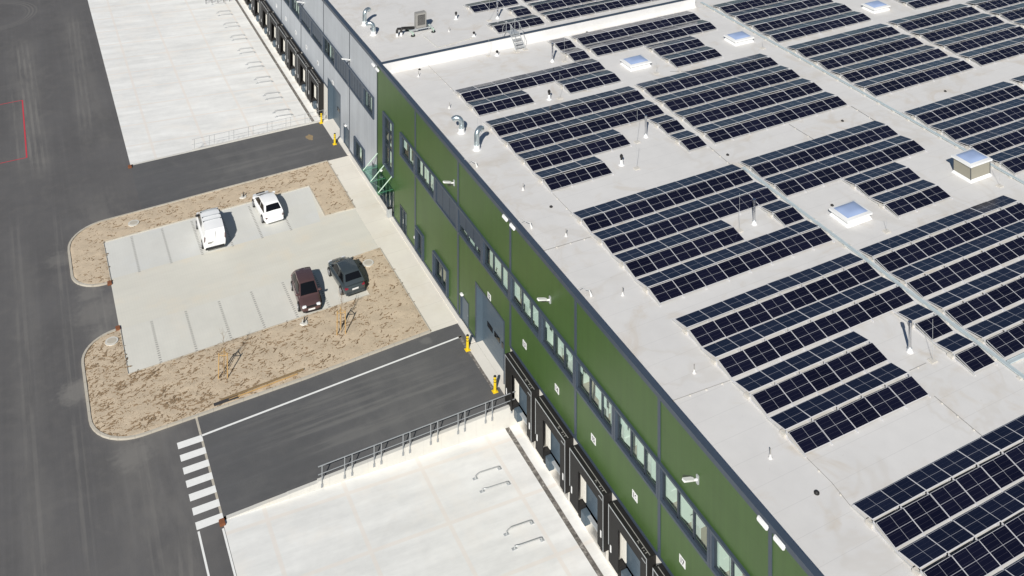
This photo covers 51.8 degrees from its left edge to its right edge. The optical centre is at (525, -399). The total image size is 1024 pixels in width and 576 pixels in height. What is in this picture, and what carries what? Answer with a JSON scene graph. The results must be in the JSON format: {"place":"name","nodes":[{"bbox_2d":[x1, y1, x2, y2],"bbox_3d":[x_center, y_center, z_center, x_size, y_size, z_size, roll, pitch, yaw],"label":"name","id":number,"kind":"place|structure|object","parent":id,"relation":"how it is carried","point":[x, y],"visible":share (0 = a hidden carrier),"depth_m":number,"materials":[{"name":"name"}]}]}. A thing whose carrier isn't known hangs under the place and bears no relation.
{"place":"outdoors","nodes":[
{"label":"outdoors","id":0,"kind":"place"},
{"bbox_2d":[0,0,236,575],"bbox_3d":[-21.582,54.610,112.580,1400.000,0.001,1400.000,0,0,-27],"label":"road","id":1,"kind":"structure","parent":0,"point":[79,496],"depth_m":77.08,"materials":[{"name":"grey asphalt"}]},
{"bbox_2d":[177,435,202,448],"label":"crossing stripe","id":2,"kind":"object","parent":1,"relation":"on","point":[188,442],"visible":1,"depth_m":68.53,"materials":[{"name":"paint"}]},
{"bbox_2d":[180,447,205,461],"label":"crossing stripe","id":3,"kind":"object","parent":1,"relation":"on","point":[191,454],"visible":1,"depth_m":67.49,"materials":[{"name":"paint"}]},
{"bbox_2d":[183,459,209,473],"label":"crossing stripe","id":4,"kind":"object","parent":1,"relation":"on","point":[196,466],"visible":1,"depth_m":66.55,"materials":[{"name":"paint"}]},
{"bbox_2d":[68,160,327,286],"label":"kerb","id":5,"kind":"structure","parent":1,"relation":"on","point":[71,270],"depth_m":94.16,"materials":[{"name":"concrete"}]},
{"bbox_2d":[186,472,212,487],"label":"crossing stripe","id":6,"kind":"object","parent":1,"relation":"on","point":[199,479],"visible":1,"depth_m":65.57,"materials":[{"name":"paint"}]},
{"bbox_2d":[189,485,216,500],"bbox_3d":[-19.790,54.602,64.560,1.560,0.001,0.600,0,0,-27],"label":"crossing stripe","id":7,"kind":"object","parent":1,"relation":"on","point":[202,493],"visible":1,"depth_m":64.54,"materials":[{"name":"paint"}]},
{"bbox_2d":[198,531,209,575],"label":"white line","id":8,"kind":"object","parent":1,"relation":"on","point":[203,553],"visible":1,"depth_m":60.47,"materials":[{"name":"paint"}]},
{"bbox_2d":[192,499,219,515],"bbox_3d":[-19.284,54.602,63.574,1.560,0.001,0.600,0,0,-27],"label":"crossing stripe","id":9,"kind":"object","parent":1,"relation":"on","point":[205,507],"visible":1,"depth_m":63.54,"materials":[{"name":"paint"}]},
{"bbox_2d":[195,513,222,529],"bbox_3d":[-18.777,54.602,62.589,1.560,0.001,0.600,0,0,-27],"label":"crossing stripe","id":10,"kind":"object","parent":1,"relation":"on","point":[206,522],"visible":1,"depth_m":62.58,"materials":[{"name":"paint"}]},
{"bbox_2d":[222,528,235,575],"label":"white line","id":11,"kind":"object","parent":1,"relation":"on","point":[229,553],"visible":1,"depth_m":60.60,"materials":[{"name":"paint"}]},
{"bbox_2d":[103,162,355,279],"bbox_3d":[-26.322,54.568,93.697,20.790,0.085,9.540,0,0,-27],"label":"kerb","id":12,"kind":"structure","parent":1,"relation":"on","point":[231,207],"depth_m":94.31,"materials":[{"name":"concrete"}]},
{"bbox_2d":[81,329,430,439],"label":"kerb","id":13,"kind":"structure","parent":1,"relation":"on","point":[98,432],"depth_m":72.71,"materials":[{"name":"concrete"}]},
{"bbox_2d":[88,0,319,164],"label":"yard","id":14,"kind":"structure","parent":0,"point":[181,78],"depth_m":122.69,"materials":[{"name":"concrete"}]},
{"bbox_2d":[133,118,327,164],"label":"retaining wall","id":15,"kind":"structure","parent":14,"relation":"on","point":[248,137],"depth_m":106.82,"materials":[{"name":"concrete"}]},
{"bbox_2d":[192,110,324,148],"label":"guard railing","id":16,"kind":"object","parent":15,"relation":"attached to","point":[253,130],"visible":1,"depth_m":107.47,"materials":[{"name":"metal"}]},
{"bbox_2d":[236,0,313,121],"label":"drainage channel","id":17,"kind":"object","parent":14,"relation":"on","point":[278,66],"visible":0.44,"depth_m":127.41,"materials":[{"name":"metal"},{"name":"concrete"}]},
{"bbox_2d":[131,122,347,206],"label":"ramp","id":18,"kind":"structure","parent":0,"point":[187,174],"depth_m":102.63,"materials":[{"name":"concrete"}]},
{"bbox_2d":[322,119,339,138],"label":"gate threshold","id":19,"kind":"object","parent":18,"relation":"on","point":[331,126],"visible":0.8,"depth_m":109.22,"materials":[{"name":"grey concrete"}]},
{"bbox_2d":[141,179,463,332],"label":"car park base","id":20,"kind":"object","parent":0,"point":[152,205],"visible":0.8,"depth_m":96.13,"materials":[{"name":"concrete"}]},
{"bbox_2d":[104,186,319,278],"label":"parking bays","id":21,"kind":"object","parent":20,"relation":"on","point":[298,206],"visible":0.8,"depth_m":90.80,"materials":[{"name":"grey concrete"}]},
{"bbox_2d":[195,207,225,250],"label":"panel van","id":22,"kind":"object","parent":21,"relation":"on","point":[210,227],"visible":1,"depth_m":88.95,"materials":[{"name":"white metal"}]},
{"bbox_2d":[252,190,283,223],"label":"parked car","id":23,"kind":"object","parent":21,"relation":"on","point":[267,204],"visible":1,"depth_m":93.08,"materials":[{"name":"white metal"}]},
{"bbox_2d":[70,162,353,283],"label":"soil bed","id":24,"kind":"object","parent":20,"relation":"on","point":[82,244],"visible":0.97,"depth_m":94.73,"materials":[{"name":"brown soil"}]},
{"bbox_2d":[111,191,378,328],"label":"car park paving","id":25,"kind":"object","parent":20,"relation":"on","point":[149,294],"visible":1,"depth_m":86.31,"materials":[{"name":"grey concrete"}]},
{"bbox_2d":[120,247,429,374],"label":"kerb","id":26,"kind":"structure","parent":25,"relation":"on","point":[283,322],"depth_m":79.63,"materials":[{"name":"concrete"}]},
{"bbox_2d":[121,267,368,372],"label":"parking bays","id":27,"kind":"object","parent":20,"relation":"on","point":[173,334],"visible":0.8,"depth_m":79.95,"materials":[{"name":"grey concrete"}]},
{"bbox_2d":[291,267,321,312],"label":"parked car","id":28,"kind":"object","parent":27,"relation":"on","point":[304,287],"visible":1,"depth_m":81.88,"materials":[{"name":"brown metal"}]},
{"bbox_2d":[327,256,364,295],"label":"parked car","id":29,"kind":"object","parent":27,"relation":"on","point":[344,272],"visible":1,"depth_m":83.45,"materials":[{"name":"metal"}]},
{"bbox_2d":[73,162,430,435],"bbox_3d":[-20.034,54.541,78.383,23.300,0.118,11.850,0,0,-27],"label":"soil bed","id":30,"kind":"object","parent":20,"relation":"on","point":[404,310],"visible":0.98,"depth_m":76.06,"materials":[{"name":"brown soil"}]},
{"bbox_2d":[105,336,117,345],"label":"manhole cover","id":31,"kind":"object","parent":30,"relation":"on","point":[111,341],"visible":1,"depth_m":77.61,"materials":[{"name":"concrete"}]},
{"bbox_2d":[218,348,227,378],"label":"stake frame","id":32,"kind":"object","parent":30,"relation":"on","point":[224,355],"visible":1,"depth_m":74.02,"materials":[{"name":"brown wood"}]},
{"bbox_2d":[221,368,303,399],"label":"timber beam","id":33,"kind":"structure","parent":30,"relation":"on","point":[267,382],"depth_m":73.32,"materials":[{"name":"brown wood"}]},
{"bbox_2d":[230,373,297,398],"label":"timber beam","id":34,"kind":"structure","parent":30,"relation":"on","point":[265,385],"depth_m":73.20,"materials":[{"name":"brown wood"}]},
{"bbox_2d":[336,307,345,334],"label":"stake frame","id":35,"kind":"object","parent":30,"relation":"on","point":[340,320],"visible":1,"depth_m":78.47,"materials":[{"name":"brown wood"}]},
{"bbox_2d":[348,154,461,321],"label":"plinth edge","id":36,"kind":"object","parent":20,"relation":"on","point":[435,284],"visible":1,"depth_m":89.17,"materials":[{"name":"grey concrete"}]},
{"bbox_2d":[197,323,506,516],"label":"ramp","id":37,"kind":"structure","parent":0,"point":[264,456],"depth_m":70.65,"materials":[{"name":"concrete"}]},
{"bbox_2d":[195,418,223,517],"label":"asphalt seam","id":38,"kind":"object","parent":37,"relation":"on","point":[209,468],"visible":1,"depth_m":67.10,"materials":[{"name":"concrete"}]},
{"bbox_2d":[202,336,460,435],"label":"white line","id":39,"kind":"object","parent":37,"relation":"on","point":[325,388],"visible":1,"depth_m":73.06,"materials":[{"name":"paint"}]},
{"bbox_2d":[337,137,513,398],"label":"plinth edge","id":40,"kind":"object","parent":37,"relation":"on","point":[462,325],"visible":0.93,"depth_m":79.19,"materials":[{"name":"grey concrete"}]},
{"bbox_2d":[458,335,502,388],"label":"gate threshold","id":41,"kind":"object","parent":37,"relation":"on","point":[485,361],"visible":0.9,"depth_m":75.64,"materials":[{"name":"grey concrete"}]},
{"bbox_2d":[328,156,457,331],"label":"sidewalk","id":42,"kind":"structure","parent":0,"point":[430,304],"depth_m":89.11,"materials":[{"name":"concrete"}]},
{"bbox_2d":[224,424,615,575],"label":"yard","id":43,"kind":"structure","parent":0,"point":[436,513],"depth_m":63.04,"materials":[{"name":"concrete"}]},
{"bbox_2d":[226,405,517,518],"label":"retaining wall","id":44,"kind":"structure","parent":43,"relation":"on","point":[503,418],"depth_m":68.23,"materials":[{"name":"concrete"}]},
{"bbox_2d":[318,391,514,487],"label":"guard railing","id":45,"kind":"object","parent":44,"relation":"attached to","point":[409,439],"visible":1,"depth_m":68.00,"materials":[{"name":"grey metal"}]},
{"bbox_2d":[505,427,602,575],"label":"drainage channel","id":46,"kind":"object","parent":43,"relation":"on","point":[558,509],"visible":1,"depth_m":65.12,"materials":[{"name":"steel"}]},
{"bbox_2d":[243,0,1023,575],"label":"warehouse","id":47,"kind":"structure","parent":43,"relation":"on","point":[611,362],"depth_m":71.02,"materials":[{"name":"green paint"}]},
{"bbox_2d":[290,0,300,21],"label":"window","id":48,"kind":"structure","parent":47,"relation":"in","point":[292,2],"depth_m":122.94,"materials":[{"name":"grey glass"}]},
{"bbox_2d":[300,5,311,36],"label":"window","id":49,"kind":"structure","parent":47,"relation":"in","point":[305,19],"depth_m":118.61,"materials":[{"name":"grey glass"}]},
{"bbox_2d":[311,19,322,50],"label":"window","id":50,"kind":"structure","parent":47,"relation":"in","point":[315,30],"depth_m":114.68,"materials":[{"name":"grey glass"}]},
{"bbox_2d":[322,33,335,68],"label":"window","id":51,"kind":"structure","parent":47,"relation":"in","point":[324,38],"depth_m":111.12,"materials":[{"name":"grey glass"}]},
{"bbox_2d":[335,49,348,85],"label":"window","id":52,"kind":"structure","parent":47,"relation":"in","point":[341,66],"depth_m":106.66,"materials":[{"name":"grey metal"}]},
{"bbox_2d":[344,124,348,148],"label":"service door","id":53,"kind":"structure","parent":47,"relation":"in","point":[346,132],"depth_m":105.73,"materials":[{"name":"grey metal"}]},
{"bbox_2d":[348,67,363,105],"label":"window","id":54,"kind":"structure","parent":47,"relation":"in","point":[355,84],"depth_m":102.65,"materials":[{"name":"grey metal"}]},
{"bbox_2d":[353,136,364,171],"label":"window","id":55,"kind":"structure","parent":47,"relation":"in","point":[361,163],"depth_m":102.14,"materials":[{"name":"grey glass"}]},
{"bbox_2d":[361,7,370,25],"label":"goose neck duct","id":56,"kind":"object","parent":47,"relation":"on","point":[365,11],"visible":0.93,"depth_m":108.33,"materials":[{"name":"metal"}]},
{"bbox_2d":[363,85,373,118],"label":"window","id":57,"kind":"structure","parent":47,"relation":"in","point":[367,96],"depth_m":99.56,"materials":[{"name":"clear glass"}]},
{"bbox_2d":[365,21,376,35],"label":"goose neck duct","id":58,"kind":"object","parent":47,"relation":"on","point":[373,27],"visible":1,"depth_m":105.80,"materials":[{"name":"metal"}]},
{"bbox_2d":[372,162,376,191],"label":"glass door","id":59,"kind":"structure","parent":47,"relation":"in","point":[374,171],"depth_m":97.95,"materials":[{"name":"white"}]},
{"bbox_2d":[362,153,392,193],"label":"entrance canopy","id":60,"kind":"object","parent":47,"relation":"attached to","point":[376,174],"visible":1,"depth_m":94.91,"materials":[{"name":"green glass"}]},
{"bbox_2d":[380,172,393,217],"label":"entrance door","id":61,"kind":"structure","parent":47,"relation":"in","point":[385,198],"depth_m":94.93,"materials":[{"name":"grey glass"}]},
{"bbox_2d":[382,111,393,177],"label":"window","id":62,"kind":"structure","parent":47,"relation":"in","point":[384,116],"depth_m":94.84,"materials":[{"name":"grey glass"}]},
{"bbox_2d":[400,204,406,235],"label":"glass door","id":63,"kind":"structure","parent":47,"relation":"in","point":[403,215],"depth_m":91.21,"materials":[{"name":"white glass"}]},
{"bbox_2d":[399,132,414,173],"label":"window","id":64,"kind":"structure","parent":47,"relation":"in","point":[401,137],"depth_m":90.52,"materials":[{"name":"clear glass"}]},
{"bbox_2d":[414,225,423,260],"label":"window","id":65,"kind":"structure","parent":47,"relation":"in","point":[417,232],"depth_m":87.95,"materials":[{"name":"glass"}]},
{"bbox_2d":[405,10,435,36],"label":"air unit","id":66,"kind":"object","parent":47,"relation":"on","point":[419,20],"visible":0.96,"depth_m":106.56,"materials":[{"name":"grey metal"}]},
{"bbox_2d":[414,151,435,201],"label":"window","id":67,"kind":"structure","parent":47,"relation":"in","point":[416,156],"depth_m":87.05,"materials":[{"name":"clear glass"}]},
{"bbox_2d":[432,250,448,296],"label":"window","id":68,"kind":"structure","parent":47,"relation":"in","point":[445,289],"depth_m":83.64,"materials":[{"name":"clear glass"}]},
{"bbox_2d":[435,177,457,230],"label":"window","id":69,"kind":"structure","parent":47,"relation":"in","point":[446,203],"depth_m":82.44,"materials":[{"name":"grey metal"}]},
{"bbox_2d":[451,115,465,134],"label":"goose neck duct","id":70,"kind":"object","parent":47,"relation":"on","point":[461,127],"visible":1,"depth_m":86.28,"materials":[{"name":"metal"}]},
{"bbox_2d":[460,292,468,327],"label":"service door","id":71,"kind":"structure","parent":47,"relation":"in","point":[464,305],"depth_m":79.75,"materials":[{"name":"grey metal"}]},
{"bbox_2d":[457,205,482,264],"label":"window","id":72,"kind":"structure","parent":47,"relation":"in","point":[463,221],"depth_m":78.53,"materials":[{"name":"grey metal"}]},
{"bbox_2d":[472,125,483,151],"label":"goose neck duct","id":73,"kind":"object","parent":47,"relation":"on","point":[476,144],"visible":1,"depth_m":83.64,"materials":[{"name":"metal"}]},
{"bbox_2d":[482,237,509,300],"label":"window","id":74,"kind":"structure","parent":47,"relation":"in","point":[499,283],"depth_m":74.93,"materials":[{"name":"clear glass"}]},
{"bbox_2d":[464,0,545,33],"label":"solar array","id":75,"kind":"object","parent":47,"relation":"on","point":[520,10],"visible":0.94,"depth_m":110.83,"materials":[{"name":"glass"}]},
{"bbox_2d":[502,19,527,52],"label":"roof stairs","id":76,"kind":"structure","parent":47,"relation":"on","point":[512,32],"depth_m":103.09,"materials":[{"name":"metal"}]},
{"bbox_2d":[509,272,541,341],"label":"window","id":77,"kind":"structure","parent":47,"relation":"in","point":[512,279],"depth_m":70.93,"materials":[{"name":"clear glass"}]},
{"bbox_2d":[453,38,621,117],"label":"solar array","id":78,"kind":"object","parent":47,"relation":"on","point":[516,99],"visible":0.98,"depth_m":94.83,"materials":[{"name":"glass"}]},
{"bbox_2d":[540,311,575,386],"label":"window","id":79,"kind":"structure","parent":47,"relation":"in","point":[543,319],"depth_m":66.96,"materials":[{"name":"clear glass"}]},
{"bbox_2d":[521,0,654,22],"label":"solar array","id":80,"kind":"object","parent":47,"relation":"on","point":[545,5],"visible":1,"depth_m":112.67,"materials":[{"name":"glass"}]},
{"bbox_2d":[574,355,614,438],"bbox_3d":[4.141,47.110,62.556,0.360,2.000,4.460,0,0,-27],"label":"window","id":81,"kind":"structure","parent":47,"relation":"in","point":[578,363],"depth_m":62.84,"materials":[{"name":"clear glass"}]},
{"bbox_2d":[483,86,707,192],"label":"solar array","id":82,"kind":"object","parent":47,"relation":"on","point":[583,174],"visible":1,"depth_m":85.96,"materials":[{"name":"glass"}]},
{"bbox_2d":[620,54,651,71],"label":"skylight","id":83,"kind":"object","parent":47,"relation":"on","point":[634,63],"visible":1,"depth_m":98.52,"materials":[{"name":"white paint"}]},
{"bbox_2d":[613,405,658,498],"bbox_3d":[6.197,47.110,58.553,0.360,2.000,4.460,0,0,-27],"label":"window","id":84,"kind":"structure","parent":47,"relation":"in","point":[628,453],"depth_m":58.79,"materials":[{"name":"grey glass"}]},
{"bbox_2d":[570,11,723,68],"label":"solar array","id":85,"kind":"object","parent":47,"relation":"on","point":[689,56],"visible":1,"depth_m":104.38,"materials":[{"name":"glass"}]},
{"bbox_2d":[658,462,711,566],"bbox_3d":[8.253,47.110,54.551,0.360,2.000,4.460,0,0,-27],"label":"window","id":86,"kind":"structure","parent":47,"relation":"in","point":[662,471],"depth_m":54.72,"materials":[{"name":"grey glass"}]},
{"bbox_2d":[682,474,698,484],"bbox_3d":[8.320,44.513,53.345,0.936,0.534,0.246,0,0,-27],"label":"floodlight","id":87,"kind":"object","parent":47,"relation":"attached to","point":[688,479],"visible":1,"depth_m":53.33,"materials":[{"name":"white paint"}]},
{"bbox_2d":[570,164,834,305],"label":"solar array","id":88,"kind":"object","parent":47,"relation":"on","point":[713,274],"visible":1,"depth_m":72.27,"materials":[{"name":"glass"}]},
{"bbox_2d":[709,527,749,575],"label":"window","id":89,"kind":"structure","parent":47,"relation":"in","point":[714,537],"depth_m":52.11,"materials":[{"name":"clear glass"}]},
{"bbox_2d":[724,30,753,45],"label":"skylight","id":90,"kind":"object","parent":47,"relation":"on","point":[742,37],"visible":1,"depth_m":104.05,"materials":[{"name":"white paint"}]},
{"bbox_2d":[635,54,848,144],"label":"solar array","id":91,"kind":"object","parent":47,"relation":"on","point":[752,125],"visible":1,"depth_m":92.11,"materials":[{"name":"glass"}]},
{"bbox_2d":[751,198,756,225],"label":"flue","id":92,"kind":"object","parent":47,"relation":"on","point":[754,223],"visible":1,"depth_m":73.68,"materials":[{"name":"metal"}]},
{"bbox_2d":[773,534,785,550],"bbox_3d":[11.511,42.753,47.905,0.193,0.218,0.720,0,0,-27],"label":"wall light","id":93,"kind":"object","parent":47,"relation":"attached to","point":[778,541],"visible":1,"depth_m":47.85,"materials":[{"name":"white paint"}]},
{"bbox_2d":[712,0,872,43],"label":"solar array","id":94,"kind":"object","parent":47,"relation":"on","point":[801,29],"visible":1,"depth_m":110.03,"materials":[{"name":"glass"}]},
{"bbox_2d":[672,253,997,457],"bbox_3d":[17.854,43.340,61.946,14.358,0.380,11.552,0,0,-27],"label":"solar array","id":95,"kind":"object","parent":47,"relation":"on","point":[834,425],"visible":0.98,"depth_m":61.24,"materials":[{"name":"glass"}]},
{"bbox_2d":[738,121,952,218],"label":"solar array","id":96,"kind":"object","parent":47,"relation":"on","point":[916,201],"visible":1,"depth_m":80.68,"materials":[{"name":"glass"}]},
{"bbox_2d":[829,200,872,227],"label":"skylight","id":97,"kind":"object","parent":47,"relation":"on","point":[851,213],"visible":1,"depth_m":74.15,"materials":[{"name":"white paint"}]},
{"bbox_2d":[700,2,1023,183],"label":"cable tray","id":98,"kind":"object","parent":47,"relation":"on","point":[1010,176],"visible":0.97,"depth_m":93.15,"materials":[{"name":"metal"}]},
{"bbox_2d":[861,0,889,13],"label":"skylight","id":99,"kind":"object","parent":47,"relation":"on","point":[875,6],"visible":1,"depth_m":112.18,"materials":[{"name":"white paint"}]},
{"bbox_2d":[785,23,974,97],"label":"solar array","id":100,"kind":"object","parent":47,"relation":"on","point":[890,86],"visible":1,"depth_m":99.74,"materials":[{"name":"glass"}]},
{"bbox_2d":[741,167,1023,379],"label":"cable tray","id":101,"kind":"object","parent":47,"relation":"on","point":[947,321],"visible":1,"depth_m":67.53,"materials":[{"name":"metal"}]},
{"bbox_2d":[906,320,913,353],"bbox_3d":[22.287,42.670,61.199,0.420,1.740,0.414,0,0,-27],"label":"flue","id":102,"kind":"object","parent":47,"relation":"on","point":[909,350],"visible":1,"depth_m":61.12,"materials":[{"name":"metal"}]},
{"bbox_2d":[894,0,950,9],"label":"solar array","id":103,"kind":"object","parent":47,"relation":"on","point":[915,4],"visible":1,"depth_m":113.79,"materials":[{"name":"glass"}]},
{"bbox_2d":[850,415,1023,575],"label":"solar array","id":104,"kind":"object","parent":47,"relation":"on","point":[999,547],"visible":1,"depth_m":50.23,"materials":[{"name":"glass"}]},
{"bbox_2d":[858,195,1023,360],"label":"solar array","id":105,"kind":"object","parent":47,"relation":"on","point":[1005,344],"visible":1,"depth_m":68.86,"materials":[{"name":"glass"}]},
{"bbox_2d":[886,4,1023,66],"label":"solar array","id":106,"kind":"object","parent":47,"relation":"on","point":[995,56],"visible":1,"depth_m":105.90,"materials":[{"name":"glass"}]},
{"bbox_2d":[902,81,1023,175],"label":"solar array","id":107,"kind":"object","parent":47,"relation":"on","point":[1015,165],"visible":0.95,"depth_m":88.10,"materials":[{"name":"glass"}]},
{"bbox_2d":[951,148,992,182],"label":"skylight","id":108,"kind":"object","parent":47,"relation":"on","point":[971,165],"visible":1,"depth_m":79.67,"materials":[{"name":"white paint"}]},
{"bbox_2d":[966,0,1023,27],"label":"solar array","id":109,"kind":"object","parent":47,"relation":"on","point":[1011,16],"visible":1,"depth_m":112.36,"materials":[{"name":"glass"}]},
{"bbox_2d":[1007,353,1023,363],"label":"cable tray","id":110,"kind":"object","parent":47,"relation":"on","point":[1017,358],"visible":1,"depth_m":60.46,"materials":[{"name":"metal"}]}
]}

